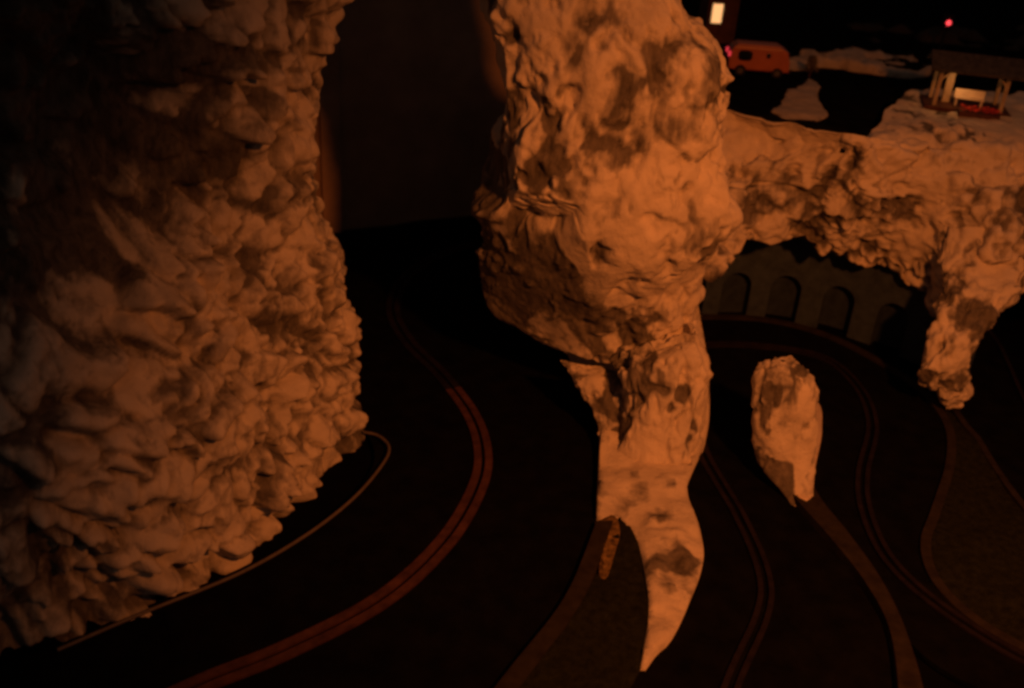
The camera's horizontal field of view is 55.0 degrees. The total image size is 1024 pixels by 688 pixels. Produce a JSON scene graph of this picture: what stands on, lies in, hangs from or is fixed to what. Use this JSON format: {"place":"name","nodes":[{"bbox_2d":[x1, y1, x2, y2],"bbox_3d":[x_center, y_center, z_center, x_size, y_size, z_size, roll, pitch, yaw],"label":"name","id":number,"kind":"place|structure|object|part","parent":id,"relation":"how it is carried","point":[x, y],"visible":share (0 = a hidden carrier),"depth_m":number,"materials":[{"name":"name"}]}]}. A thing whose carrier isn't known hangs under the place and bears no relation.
{"place":"outdoors","nodes":[
{"label":"outdoors","id":0,"kind":"place"},
{"bbox_2d":[0,216,598,687],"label":"race track","id":1,"kind":"structure","parent":0,"point":[446,546],"depth_m":1.53,"materials":[{"name":"black asphalt"}]},
{"bbox_2d":[57,431,390,651],"bbox_3d":[-0.377,0.290,1.493,0.114,0.006,0.641,19,31,25],"label":"edging strip","id":2,"kind":"object","parent":1,"relation":"on","point":[206,587],"visible":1,"depth_m":1.41,"materials":[{"name":"brown"}]},
{"bbox_2d":[313,0,506,232],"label":"backdrop panel","id":3,"kind":"structure","parent":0,"point":[413,97],"depth_m":2.56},
{"bbox_2d":[0,0,1023,687],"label":"ground","id":4,"kind":"structure","parent":0,"point":[344,478],"depth_m":1.69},
{"bbox_2d":[0,0,367,652],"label":"rock cliff","id":5,"kind":"structure","parent":4,"relation":"on","point":[180,363],"depth_m":1.32,"materials":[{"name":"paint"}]},
{"bbox_2d":[494,521,612,687],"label":"verge","id":6,"kind":"structure","parent":4,"relation":"on","point":[521,668],"depth_m":1.38,"materials":[{"name":"brown"}]},
{"bbox_2d":[521,517,648,687],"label":"turf","id":7,"kind":"structure","parent":4,"relation":"on","point":[599,642],"depth_m":1.36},
{"bbox_2d":[471,0,742,464],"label":"rock pillar","id":8,"kind":"object","parent":4,"relation":"on","point":[606,212],"visible":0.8,"depth_m":1.55,"materials":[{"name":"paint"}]},
{"bbox_2d":[751,355,818,506],"bbox_3d":[0.486,0.159,1.665,0.108,0.245,0.192,-15,33,-31],"label":"rock outcrop","id":9,"kind":"object","parent":4,"relation":"on","point":[784,402],"visible":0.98,"depth_m":1.66,"materials":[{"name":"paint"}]},
{"bbox_2d":[698,237,976,370],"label":"arcade wall","id":10,"kind":"structure","parent":4,"relation":"on","point":[802,281],"depth_m":2.24,"materials":[{"name":"stone"}]},
{"bbox_2d":[793,487,922,687],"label":"verge","id":11,"kind":"structure","parent":4,"relation":"on","point":[821,518],"depth_m":1.48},
{"bbox_2d":[703,89,1023,408],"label":"rock plateau","id":12,"kind":"structure","parent":4,"relation":"on","point":[909,189],"depth_m":1.97,"materials":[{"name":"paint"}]},
{"bbox_2d":[920,49,1023,116],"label":"pavilion","id":13,"kind":"structure","parent":12,"relation":"on","point":[952,64],"depth_m":2.12,"materials":[{"name":"stone"}]},
{"bbox_2d":[954,88,985,108],"bbox_3d":[1.002,-0.538,2.156,0.062,0.034,0.019,12,29,14],"label":"bench","id":14,"kind":"object","parent":13,"relation":"on","point":[968,94],"visible":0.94,"depth_m":2.16,"materials":[{"name":"beige paint"}]},
{"bbox_2d":[957,103,1001,119],"bbox_3d":[0.998,-0.496,2.098,0.087,0.024,0.039,12,29,14],"label":"flower bed","id":15,"kind":"object","parent":12,"relation":"on","point":[971,112],"visible":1,"depth_m":2.09,"materials":[{"name":"red plant"}]},
{"bbox_2d":[931,405,1023,642],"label":"turf","id":16,"kind":"structure","parent":4,"relation":"on","point":[977,545],"depth_m":1.60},
{"bbox_2d":[594,515,619,578],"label":"snowy ground","id":17,"kind":"structure","parent":0,"point":[608,552],"depth_m":1.52,"materials":[{"name":"brown"}]},
{"bbox_2d":[568,307,709,670],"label":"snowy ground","id":18,"kind":"structure","parent":0,"point":[649,503],"depth_m":1.58,"materials":[{"name":"paint"}]},
{"bbox_2d":[699,0,739,43],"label":"tower","id":19,"kind":"structure","parent":0,"point":[718,18],"depth_m":2.70,"materials":[{"name":"stone"}]},
{"bbox_2d":[709,2,724,24],"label":"window","id":20,"kind":"structure","parent":19,"relation":"in","point":[717,8],"depth_m":2.69,"materials":[{"name":"yellow glass"}]},
{"bbox_2d":[796,403,821,500],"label":"snowy ground","id":21,"kind":"structure","parent":0,"point":[819,418],"depth_m":1.83,"materials":[{"name":"paint"}]},
{"bbox_2d":[631,314,1023,687],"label":"race track","id":22,"kind":"structure","parent":0,"point":[780,599],"depth_m":1.58,"materials":[{"name":"black asphalt"}]},
{"bbox_2d":[681,0,1023,152],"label":"road","id":23,"kind":"structure","parent":0,"point":[856,103],"depth_m":2.87,"materials":[{"name":"black asphalt"}]},
{"bbox_2d":[726,40,790,77],"bbox_3d":[0.598,-0.692,2.391,0.156,0.076,0.066,5,28,3],"label":"van","id":24,"kind":"object","parent":23,"relation":"on","point":[771,58],"visible":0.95,"depth_m":2.36,"materials":[{"name":"orange paint"}]},
{"label":"window","id":25,"kind":"part","parent":24,"relation":"part of","materials":[{"name":"black glass"}]},
{"label":"door","id":26,"kind":"part","parent":24,"relation":"part of","materials":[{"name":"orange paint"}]},
{"bbox_2d":[771,78,827,121],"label":"snow bank","id":27,"kind":"structure","parent":23,"relation":"on","point":[801,102],"depth_m":2.14,"materials":[{"name":"snow"}]},
{"bbox_2d":[802,55,818,76],"bbox_3d":[0.731,-0.679,2.406,0.040,0.054,0.039,12,29,15],"label":"tree","id":28,"kind":"object","parent":23,"relation":"on","point":[812,61],"visible":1,"depth_m":2.40,"materials":[{"name":"plant"}]},
{"bbox_2d":[789,47,931,78],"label":"snow bank","id":29,"kind":"structure","parent":23,"relation":"on","point":[854,59],"depth_m":2.51,"materials":[{"name":"snow"}]},
{"bbox_2d":[939,14,954,49],"bbox_3d":[1.244,-0.893,2.824,0.030,0.102,0.022,4,28,0],"label":"signal lamp","id":30,"kind":"object","parent":23,"relation":"on","point":[947,22],"visible":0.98,"depth_m":2.81,"materials":[{"name":"black metal"}]},
{"bbox_2d":[847,23,1023,50],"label":"hill","id":31,"kind":"structure","parent":0,"point":[934,34],"depth_m":3.02,"materials":[{"name":"black"}]},
{"bbox_2d":[919,330,1023,511],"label":"side road","id":32,"kind":"structure","parent":0,"point":[989,415],"depth_m":1.97,"materials":[{"name":"black asphalt"}]}
]}

